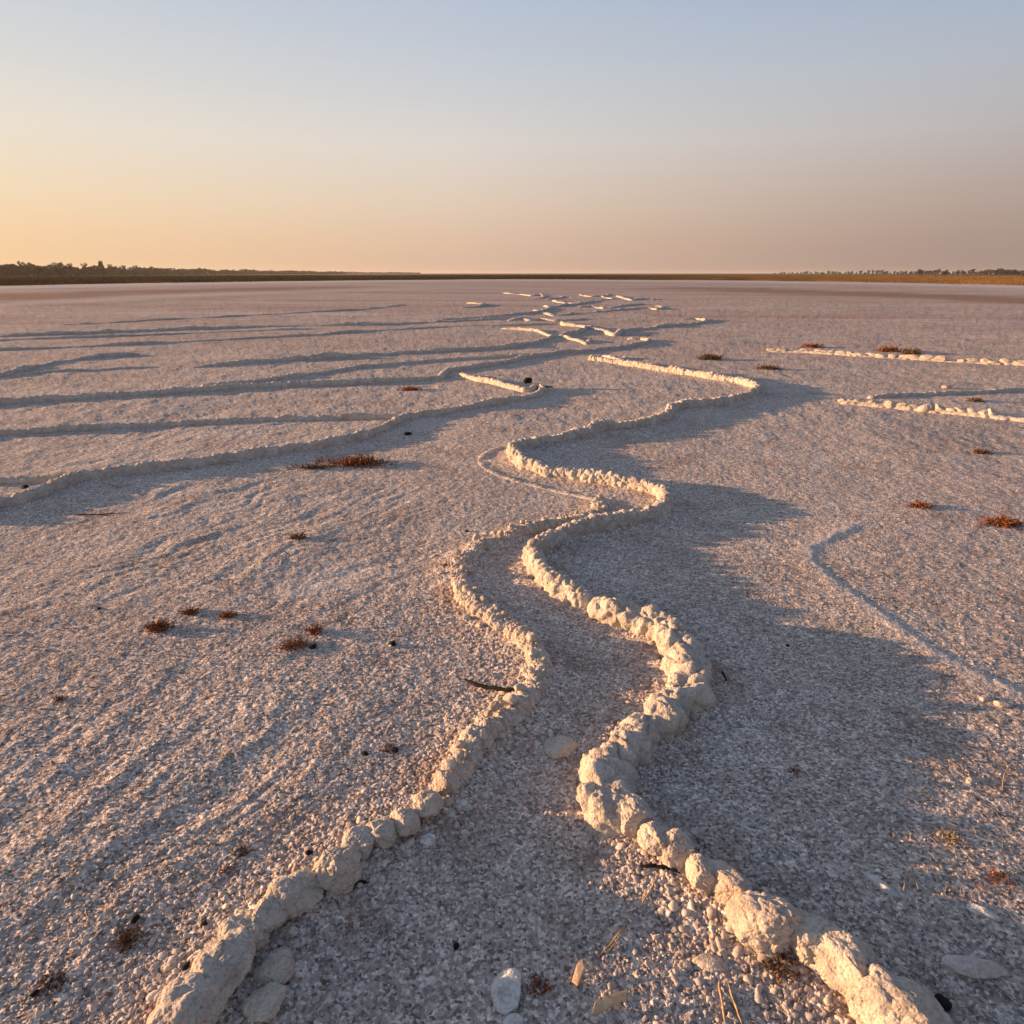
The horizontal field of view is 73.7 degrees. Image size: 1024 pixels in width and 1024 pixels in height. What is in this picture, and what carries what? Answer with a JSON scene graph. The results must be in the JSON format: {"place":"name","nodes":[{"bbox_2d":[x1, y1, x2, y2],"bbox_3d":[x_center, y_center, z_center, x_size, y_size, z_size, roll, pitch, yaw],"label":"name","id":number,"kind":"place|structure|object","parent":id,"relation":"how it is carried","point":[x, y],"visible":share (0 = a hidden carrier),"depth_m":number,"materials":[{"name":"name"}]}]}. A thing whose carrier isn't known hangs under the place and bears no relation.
{"place":"outdoors","nodes":[
{"label":"outdoors","id":0,"kind":"place"},
{"bbox_2d":[0,474,61,483],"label":"salt ridge","id":1,"kind":"structure","parent":0,"point":[20,479],"depth_m":5.14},
{"bbox_2d":[0,352,138,376],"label":"salt ridge","id":2,"kind":"structure","parent":0,"point":[19,369],"depth_m":12.01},
{"bbox_2d":[0,316,528,336],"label":"salt ridge","id":3,"kind":"structure","parent":0,"point":[174,328],"depth_m":19.57,"materials":[{"name":"white"}]},
{"bbox_2d":[0,372,546,507],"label":"salt ridge","id":4,"kind":"structure","parent":0,"point":[64,481],"depth_m":5.87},
{"bbox_2d":[192,327,553,367],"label":"salt ridge","id":5,"kind":"structure","parent":0,"point":[326,355],"depth_m":13.39,"materials":[{"name":"white"}]},
{"bbox_2d":[0,273,1023,1023],"bbox_3d":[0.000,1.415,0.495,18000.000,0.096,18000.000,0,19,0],"label":"ground","id":6,"kind":"structure","parent":0,"point":[796,455],"depth_m":3.05,"materials":[{"name":"gravel"}]},
{"bbox_2d":[7,264,20,275],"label":"tree","id":7,"kind":"object","parent":6,"relation":"on","point":[14,271],"visible":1,"depth_m":333.55,"materials":[{"name":"green plant"}]},
{"bbox_2d":[26,264,42,275],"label":"tree","id":8,"kind":"object","parent":6,"relation":"on","point":[36,269],"visible":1,"depth_m":337.65,"materials":[{"name":"green plant"}]},
{"bbox_2d":[27,966,67,1001],"bbox_3d":[-1.035,1.055,1.528,0.085,0.024,0.078,16,25,39],"label":"dry tuft","id":9,"kind":"object","parent":6,"relation":"on","point":[52,979],"visible":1,"depth_m":1.53,"materials":[{"name":"plant"}]},
{"bbox_2d":[48,262,72,275],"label":"tree","id":10,"kind":"object","parent":6,"relation":"on","point":[58,270],"visible":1,"depth_m":342.55,"materials":[{"name":"green plant"}]},
{"bbox_2d":[12,366,157,374],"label":"salt ridge","id":11,"kind":"structure","parent":6,"relation":"on","point":[72,369],"depth_m":11.06,"materials":[{"name":"white"}]},
{"bbox_2d":[106,922,152,952],"bbox_3d":[-0.915,1.015,1.631,0.098,0.033,0.079,-3,20,-9],"label":"dry tuft","id":12,"kind":"object","parent":6,"relation":"on","point":[126,937],"visible":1,"depth_m":1.63,"materials":[{"name":"plant"}]},
{"bbox_2d":[0,328,313,340],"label":"salt ridge","id":13,"kind":"structure","parent":6,"relation":"on","point":[91,336],"depth_m":17.23,"materials":[{"name":"white"}]},
{"bbox_2d":[141,617,176,632],"bbox_3d":[-1.573,0.506,3.042,0.142,0.047,0.124,-18,26,-42],"label":"dry tuft","id":14,"kind":"object","parent":6,"relation":"on","point":[158,626],"visible":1,"depth_m":3.04,"materials":[{"name":"plant"}]},
{"bbox_2d":[146,972,228,1023],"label":"boulder","id":15,"kind":"object","parent":6,"relation":"on","point":[194,998],"visible":0.97,"depth_m":1.40,"materials":[{"name":"stone"}]},
{"bbox_2d":[178,605,199,614],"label":"dry tuft","id":16,"kind":"object","parent":6,"relation":"on","point":[190,612],"visible":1,"depth_m":3.19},
{"bbox_2d":[0,412,397,435],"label":"salt ridge","id":17,"kind":"structure","parent":6,"relation":"on","point":[282,417],"depth_m":7.20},
{"bbox_2d":[0,264,420,275],"bbox_3d":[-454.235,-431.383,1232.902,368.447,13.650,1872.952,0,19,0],"label":"distant wood","id":18,"kind":"object","parent":6,"relation":"on","point":[205,270],"visible":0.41,"depth_m":834.62,"materials":[{"name":"green plant"}]},
{"bbox_2d":[189,926,255,997],"bbox_3d":[-0.638,1.015,1.514,0.139,0.108,0.150,-7,21,-20],"label":"boulder","id":19,"kind":"object","parent":6,"relation":"on","point":[225,961],"visible":0.7,"depth_m":1.49,"materials":[{"name":"stone"}]},
{"bbox_2d":[219,609,237,619],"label":"dry tuft","id":20,"kind":"object","parent":6,"relation":"on","point":[226,614],"visible":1,"depth_m":3.16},
{"bbox_2d":[63,304,404,324],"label":"salt ridge","id":21,"kind":"structure","parent":6,"relation":"on","point":[235,315],"depth_m":25.16,"materials":[{"name":"white"}]},
{"bbox_2d":[229,840,252,858],"bbox_3d":[-0.741,0.931,1.875,0.063,0.025,0.061,16,25,38],"label":"dry tuft","id":22,"kind":"object","parent":6,"relation":"on","point":[242,848],"visible":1,"depth_m":1.88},
{"bbox_2d":[217,909,269,950],"bbox_3d":[-0.626,0.990,1.597,0.115,0.074,0.120,-8,21,-23],"label":"boulder","id":23,"kind":"object","parent":6,"relation":"on","point":[256,932],"visible":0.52,"depth_m":1.58,"materials":[{"name":"stone"}]},
{"bbox_2d":[241,981,286,1023],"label":"stone","id":24,"kind":"object","parent":6,"relation":"on","point":[263,1004],"visible":1,"depth_m":1.46,"materials":[{"name":"stone"}]},
{"bbox_2d":[251,895,288,932],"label":"boulder","id":25,"kind":"object","parent":6,"relation":"on","point":[269,914],"visible":0.76,"depth_m":1.62,"materials":[{"name":"stone"}]},
{"bbox_2d":[253,946,294,985],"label":"stone","id":26,"kind":"object","parent":6,"relation":"on","point":[277,964],"visible":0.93,"depth_m":1.53,"materials":[{"name":"stone"}]},
{"bbox_2d":[0,323,555,350],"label":"salt ridge","id":27,"kind":"structure","parent":6,"relation":"on","point":[157,342],"depth_m":16.47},
{"bbox_2d":[285,925,298,937],"bbox_3d":[-0.526,1.004,1.632,0.031,0.027,0.027,0,19,1],"label":"crust lump","id":28,"kind":"object","parent":6,"relation":"on","point":[291,931],"visible":1,"depth_m":1.62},
{"bbox_2d":[265,870,323,919],"bbox_3d":[-0.540,0.957,1.696,0.142,0.092,0.107,-11,23,-29],"label":"boulder","id":29,"kind":"object","parent":6,"relation":"on","point":[297,893],"visible":0.81,"depth_m":1.68,"materials":[{"name":"stone"}]},
{"bbox_2d":[275,637,318,653],"bbox_3d":[-0.916,0.562,2.909,0.199,0.032,0.133,0,19,0],"label":"dead plant","id":30,"kind":"object","parent":6,"relation":"on","point":[289,645],"visible":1,"depth_m":2.90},
{"bbox_2d":[286,531,310,539],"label":"dry tuft","id":31,"kind":"object","parent":6,"relation":"on","point":[296,536],"visible":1,"depth_m":4.06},
{"bbox_2d":[286,462,338,470],"bbox_3d":[-1.651,-0.383,5.599,0.497,0.054,0.230,0,19,0],"label":"dry bush","id":32,"kind":"object","parent":6,"relation":"on","point":[313,466],"visible":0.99,"depth_m":5.58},
{"bbox_2d":[302,622,322,634],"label":"dry tuft","id":33,"kind":"object","parent":6,"relation":"on","point":[316,629],"visible":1,"depth_m":3.01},
{"bbox_2d":[0,337,650,404],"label":"salt ridge","id":34,"kind":"structure","parent":6,"relation":"on","point":[442,374],"depth_m":9.60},
{"bbox_2d":[327,902,337,910],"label":"crust lump","id":35,"kind":"object","parent":6,"relation":"on","point":[331,906],"visible":1,"depth_m":1.70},
{"bbox_2d":[317,843,361,894],"bbox_3d":[-0.458,0.927,1.773,0.120,0.108,0.137,5,11,25],"label":"boulder","id":36,"kind":"object","parent":6,"relation":"on","point":[339,870],"visible":0.99,"depth_m":1.74,"materials":[{"name":"stone"}]},
{"bbox_2d":[315,454,396,468],"bbox_3d":[-1.311,-0.432,5.686,0.742,0.092,0.353,0,19,0],"label":"dry bush","id":37,"kind":"object","parent":6,"relation":"on","point":[355,461],"visible":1,"depth_m":5.69,"materials":[{"name":"plant"}]},
{"bbox_2d":[341,825,374,859],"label":"boulder","id":38,"kind":"object","parent":6,"relation":"on","point":[360,838],"visible":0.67,"depth_m":1.84,"materials":[{"name":"stone"}]},
{"bbox_2d":[201,353,528,386],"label":"salt ridge","id":39,"kind":"structure","parent":6,"relation":"on","point":[280,377],"depth_m":11.33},
{"bbox_2d":[366,816,397,848],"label":"boulder","id":40,"kind":"object","parent":6,"relation":"on","point":[383,833],"visible":0.85,"depth_m":1.87,"materials":[{"name":"stone"}]},
{"bbox_2d":[389,807,420,836],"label":"boulder","id":41,"kind":"object","parent":6,"relation":"on","point":[406,821],"visible":0.88,"depth_m":1.91,"materials":[{"name":"stone"}]},
{"bbox_2d":[396,385,420,390],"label":"dry tuft","id":42,"kind":"object","parent":6,"relation":"on","point":[414,388],"visible":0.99,"depth_m":9.34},
{"bbox_2d":[419,833,435,845],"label":"stone","id":43,"kind":"object","parent":6,"relation":"on","point":[426,839],"visible":1,"depth_m":1.90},
{"bbox_2d":[412,789,443,818],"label":"boulder","id":44,"kind":"object","parent":6,"relation":"on","point":[428,803],"visible":0.92,"depth_m":1.96,"materials":[{"name":"stone"}]},
{"bbox_2d":[432,769,460,794],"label":"boulder","id":45,"kind":"object","parent":6,"relation":"on","point":[445,782],"visible":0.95,"depth_m":2.07,"materials":[{"name":"stone"}]},
{"bbox_2d":[444,796,453,806],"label":"stone","id":46,"kind":"object","parent":6,"relation":"on","point":[448,801],"visible":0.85,"depth_m":2.02,"materials":[{"name":"stone"}]},
{"bbox_2d":[443,809,454,817],"bbox_3d":[-0.183,0.884,1.995,0.036,0.020,0.026,0,19,1],"label":"crust lump","id":47,"kind":"object","parent":6,"relation":"on","point":[450,813],"visible":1,"depth_m":1.99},
{"bbox_2d":[464,678,514,691],"bbox_3d":[-0.072,0.657,2.579,0.260,0.043,0.028,10,22,26],"label":"stick","id":48,"kind":"object","parent":6,"relation":"on","point":[495,688],"visible":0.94,"depth_m":2.58,"materials":[{"name":"brown wood"}]},
{"bbox_2d":[440,305,551,319],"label":"salt ridge","id":49,"kind":"structure","parent":6,"relation":"on","point":[549,307],"depth_m":25.95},
{"bbox_2d":[491,968,520,1014],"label":"flat stone","id":50,"kind":"object","parent":6,"relation":"on","point":[506,988],"visible":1,"depth_m":1.50,"materials":[{"name":"stone"}]},
{"bbox_2d":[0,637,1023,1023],"bbox_3d":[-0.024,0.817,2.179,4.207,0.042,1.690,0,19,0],"label":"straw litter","id":51,"kind":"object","parent":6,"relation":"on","point":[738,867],"visible":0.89,"depth_m":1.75,"materials":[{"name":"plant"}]},
{"bbox_2d":[503,1013,523,1023],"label":"flat stone","id":52,"kind":"object","parent":6,"relation":"on","point":[514,1018],"visible":1,"depth_m":1.45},
{"bbox_2d":[441,501,605,779],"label":"salt ridge","id":53,"kind":"structure","parent":6,"relation":"on","point":[537,681],"depth_m":2.82,"materials":[{"name":"stone"}]},
{"bbox_2d":[441,759,456,770],"bbox_3d":[-0.194,0.787,2.122,0.044,0.028,0.039,8,21,21],"label":"crust lump","id":54,"kind":"object","parent":53,"relation":"on","point":[449,764],"visible":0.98,"depth_m":2.11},
{"bbox_2d":[453,749,464,758],"bbox_3d":[-0.169,0.769,2.163,0.038,0.026,0.034,18,26,42],"label":"crust lump","id":55,"kind":"object","parent":53,"relation":"on","point":[458,754],"visible":1,"depth_m":2.15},
{"bbox_2d":[453,740,465,748],"bbox_3d":[-0.171,0.759,2.231,0.042,0.024,0.032,-9,21,-24],"label":"crust lump","id":56,"kind":"object","parent":53,"relation":"on","point":[459,744],"visible":1,"depth_m":2.22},
{"bbox_2d":[488,701,499,711],"bbox_3d":[-0.060,0.683,2.399,0.047,0.038,0.041,-14,24,-34],"label":"crust lump","id":57,"kind":"object","parent":53,"relation":"on","point":[493,706],"visible":0.98,"depth_m":2.38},
{"bbox_2d":[503,692,518,704],"bbox_3d":[-0.003,0.669,2.449,0.060,0.034,0.048,14,23,34],"label":"crust lump","id":58,"kind":"object","parent":53,"relation":"on","point":[511,698],"visible":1,"depth_m":2.43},
{"bbox_2d":[514,684,526,691],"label":"crust lump","id":59,"kind":"object","parent":53,"relation":"on","point":[517,687],"visible":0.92,"depth_m":2.51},
{"bbox_2d":[527,632,537,640],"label":"crust lump","id":60,"kind":"object","parent":53,"relation":"on","point":[531,636],"visible":1,"depth_m":2.83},
{"bbox_2d":[525,972,555,999],"bbox_3d":[0.065,1.059,1.521,0.068,0.027,0.073,-16,25,-38],"label":"dry tuft","id":61,"kind":"object","parent":6,"relation":"on","point":[538,982],"visible":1,"depth_m":1.52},
{"bbox_2d":[543,735,577,758],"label":"flat stone","id":62,"kind":"object","parent":6,"relation":"on","point":[558,747],"visible":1,"depth_m":2.28,"materials":[{"name":"stone"}]},
{"bbox_2d":[558,325,587,336],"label":"salt ridge","id":63,"kind":"structure","parent":6,"relation":"on","point":[583,328],"depth_m":17.91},
{"bbox_2d":[572,960,583,986],"bbox_3d":[0.150,1.039,1.542,0.018,0.026,0.047,10,22,27],"label":"wood chip","id":64,"kind":"object","parent":6,"relation":"on","point":[578,972],"visible":1,"depth_m":1.54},
{"bbox_2d":[551,295,613,306],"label":"salt ridge","id":65,"kind":"structure","parent":6,"relation":"on","point":[565,304],"depth_m":36.04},
{"bbox_2d":[592,990,626,1014],"bbox_3d":[0.211,1.061,1.480,0.089,0.022,0.015,-7,20,-18],"label":"wood chip","id":66,"kind":"object","parent":6,"relation":"on","point":[603,1005],"visible":1,"depth_m":1.48,"materials":[{"name":"wood"}]},
{"bbox_2d":[578,303,642,308],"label":"salt ridge","id":67,"kind":"structure","parent":6,"relation":"on","point":[601,307],"depth_m":32.48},
{"bbox_2d":[560,318,707,335],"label":"salt ridge","id":68,"kind":"structure","parent":6,"relation":"on","point":[619,332],"depth_m":19.89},
{"bbox_2d":[619,793,655,838],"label":"boulder","id":69,"kind":"object","parent":6,"relation":"on","point":[636,812],"visible":0.81,"depth_m":1.90,"materials":[{"name":"stone"}]},
{"bbox_2d":[576,596,716,837],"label":"salt ridge","id":70,"kind":"structure","parent":6,"relation":"on","point":[607,775],"depth_m":2.32,"materials":[{"name":"stone"}]},
{"bbox_2d":[637,821,669,856],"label":"boulder","id":71,"kind":"object","parent":6,"relation":"on","point":[651,841],"visible":0.82,"depth_m":1.84,"materials":[{"name":"stone"}]},
{"bbox_2d":[640,863,679,872],"bbox_3d":[0.391,0.938,1.802,0.102,0.017,0.018,6,20,15],"label":"stick","id":72,"kind":"object","parent":6,"relation":"on","point":[652,865],"visible":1,"depth_m":1.80,"materials":[{"name":"brown wood"}]},
{"bbox_2d":[657,828,694,872],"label":"boulder","id":73,"kind":"object","parent":6,"relation":"on","point":[678,850],"visible":0.78,"depth_m":1.80,"materials":[{"name":"stone"}]},
{"bbox_2d":[678,960,690,970],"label":"stone","id":74,"kind":"object","parent":6,"relation":"on","point":[685,965],"visible":1,"depth_m":1.56,"materials":[{"name":"stone"}]},
{"bbox_2d":[685,853,715,895],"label":"boulder","id":75,"kind":"object","parent":6,"relation":"on","point":[699,871],"visible":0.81,"depth_m":1.73,"materials":[{"name":"stone"}]},
{"bbox_2d":[692,953,728,972],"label":"stone","id":76,"kind":"object","parent":6,"relation":"on","point":[708,962],"visible":1,"depth_m":1.56,"materials":[{"name":"stone"}]},
{"bbox_2d":[696,352,726,360],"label":"dry bush","id":77,"kind":"object","parent":6,"relation":"on","point":[708,356],"visible":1,"depth_m":12.50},
{"bbox_2d":[718,981,725,1023],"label":"straw stalk","id":78,"kind":"object","parent":6,"relation":"on","point":[722,1002],"visible":1,"depth_m":1.48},
{"bbox_2d":[709,859,753,905],"bbox_3d":[0.541,0.941,1.732,0.106,0.093,0.171,-25,24,-39],"label":"boulder","id":79,"kind":"object","parent":6,"relation":"on","point":[730,882],"visible":0.53,"depth_m":1.70,"materials":[{"name":"stone"}]},
{"bbox_2d":[727,982,741,1023],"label":"straw stalk","id":80,"kind":"object","parent":6,"relation":"on","point":[733,1000],"visible":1,"depth_m":1.48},
{"bbox_2d":[724,890,803,959],"bbox_3d":[0.593,0.963,1.609,0.153,0.137,0.144,-8,21,-22],"label":"boulder","id":81,"kind":"object","parent":6,"relation":"on","point":[765,923],"visible":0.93,"depth_m":1.56,"materials":[{"name":"stone"}]},
{"bbox_2d":[749,364,784,369],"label":"dry bush","id":82,"kind":"object","parent":6,"relation":"on","point":[761,366],"visible":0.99,"depth_m":11.26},
{"bbox_2d":[790,909,830,965],"bbox_3d":[0.681,0.983,1.588,0.125,0.106,0.146,-15,16,-37],"label":"boulder","id":83,"kind":"object","parent":6,"relation":"on","point":[807,937],"visible":0.49,"depth_m":1.54,"materials":[{"name":"stone"}]},
{"bbox_2d":[801,342,825,347],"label":"dry bush","id":84,"kind":"object","parent":6,"relation":"on","point":[809,345],"visible":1,"depth_m":14.59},
{"bbox_2d":[807,923,879,997],"bbox_3d":[0.744,1.005,1.514,0.128,0.130,0.179,-15,22,-34],"label":"boulder","id":85,"kind":"object","parent":6,"relation":"on","point":[842,959],"visible":0.6,"depth_m":1.49,"materials":[{"name":"stone"}]},
{"bbox_2d":[866,874,899,897],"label":"stone","id":86,"kind":"object","parent":6,"relation":"on","point":[879,883],"visible":1,"depth_m":1.76,"materials":[{"name":"stone"}]},
{"bbox_2d":[872,346,901,351],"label":"dry bush","id":87,"kind":"object","parent":6,"relation":"on","point":[890,349],"visible":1,"depth_m":13.79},
{"bbox_2d":[884,400,896,408],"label":"stone","id":88,"kind":"object","parent":6,"relation":"on","point":[889,404],"visible":0.94,"depth_m":8.03,"materials":[{"name":"stone"}]},
{"bbox_2d":[769,350,1023,365],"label":"salt ridge","id":89,"kind":"structure","parent":6,"relation":"on","point":[832,353],"depth_m":12.97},
{"bbox_2d":[846,964,953,1023],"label":"boulder","id":90,"kind":"object","parent":6,"relation":"on","point":[878,994],"visible":0.96,"depth_m":1.39,"materials":[{"name":"stone"}]},
{"bbox_2d":[896,347,924,354],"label":"dry bush","id":91,"kind":"object","parent":6,"relation":"on","point":[913,352],"visible":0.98,"depth_m":13.43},
{"bbox_2d":[904,499,936,509],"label":"dry tuft","id":92,"kind":"object","parent":6,"relation":"on","point":[922,505],"visible":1,"depth_m":4.62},
{"bbox_2d":[840,401,1023,421],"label":"salt ridge","id":93,"kind":"structure","parent":6,"relation":"on","point":[972,414],"depth_m":7.75,"materials":[{"name":"stone"}]},
{"bbox_2d":[917,404,932,411],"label":"stone","id":94,"kind":"object","parent":93,"relation":"on","point":[925,408],"visible":1,"depth_m":7.83,"materials":[{"name":"stone"}]},
{"bbox_2d":[934,993,952,1011],"bbox_3d":[0.933,1.064,1.480,0.033,0.018,0.035,-16,25,-38],"label":"dark lump","id":95,"kind":"object","parent":6,"relation":"on","point":[945,1003],"visible":0.8,"depth_m":1.48,"materials":[{"name":"stone"}]},
{"bbox_2d":[965,776,979,783],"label":"stone","id":96,"kind":"object","parent":6,"relation":"on","point":[972,780],"visible":1,"depth_m":2.12,"materials":[{"name":"stone"}]},
{"bbox_2d":[939,955,1009,978],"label":"stone","id":97,"kind":"object","parent":6,"relation":"on","point":[973,967],"visible":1,"depth_m":1.54,"materials":[{"name":"stone"}]},
{"bbox_2d":[970,448,994,454],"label":"dry tuft","id":98,"kind":"object","parent":6,"relation":"on","point":[980,451],"visible":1,"depth_m":6.01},
{"bbox_2d":[966,903,1001,921],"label":"stone","id":99,"kind":"object","parent":6,"relation":"on","point":[973,907],"visible":1,"depth_m":1.69,"materials":[{"name":"stone"}]},
{"bbox_2d":[976,515,1023,529],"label":"dry bush","id":100,"kind":"object","parent":6,"relation":"on","point":[1006,521],"visible":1,"depth_m":4.31,"materials":[{"name":"plant"}]},
{"bbox_2d":[993,700,1010,708],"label":"stone","id":101,"kind":"object","parent":6,"relation":"on","point":[1001,704],"visible":1,"depth_m":2.49,"materials":[{"name":"stone"}]},
{"bbox_2d":[0,275,1023,285],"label":"marsh grass","id":102,"kind":"structure","parent":0,"point":[124,279],"depth_m":178.99,"materials":[{"name":"plant"}]},
{"bbox_2d":[0,0,1023,272],"label":"sky","id":103,"kind":"structure","parent":0,"point":[422,136],"materials":[{"name":"blue"}]},
{"bbox_2d":[477,446,601,500],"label":"salt ridge","id":104,"kind":"structure","parent":0,"point":[484,455],"depth_m":5.25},
{"bbox_2d":[508,317,587,320],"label":"salt ridge","id":105,"kind":"structure","parent":0,"point":[538,319],"depth_m":23.00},
{"bbox_2d":[554,334,592,344],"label":"salt ridge","id":106,"kind":"structure","parent":0,"point":[587,341],"depth_m":15.95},
{"bbox_2d":[533,305,664,315],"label":"salt ridge","id":107,"kind":"structure","parent":0,"point":[595,311],"depth_m":28.68,"materials":[{"name":"white"}]},
{"bbox_2d":[506,354,761,609],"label":"salt ridge","id":108,"kind":"structure","parent":0,"point":[554,583],"depth_m":5.05,"materials":[{"name":"stone"}]},
{"bbox_2d":[742,947,810,984],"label":"dry grass","id":109,"kind":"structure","parent":0,"point":[775,966],"depth_m":1.54,"materials":[{"name":"plant"}]},
{"bbox_2d":[867,387,1023,398],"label":"salt ridge","id":110,"kind":"structure","parent":0,"point":[929,393],"depth_m":8.91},
{"bbox_2d":[931,827,965,850],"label":"dry grass","id":111,"kind":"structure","parent":0,"point":[946,835],"depth_m":1.91,"materials":[{"name":"plant"}]},
{"bbox_2d":[968,864,1018,892],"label":"dry grass","id":112,"kind":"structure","parent":0,"point":[997,874],"depth_m":1.78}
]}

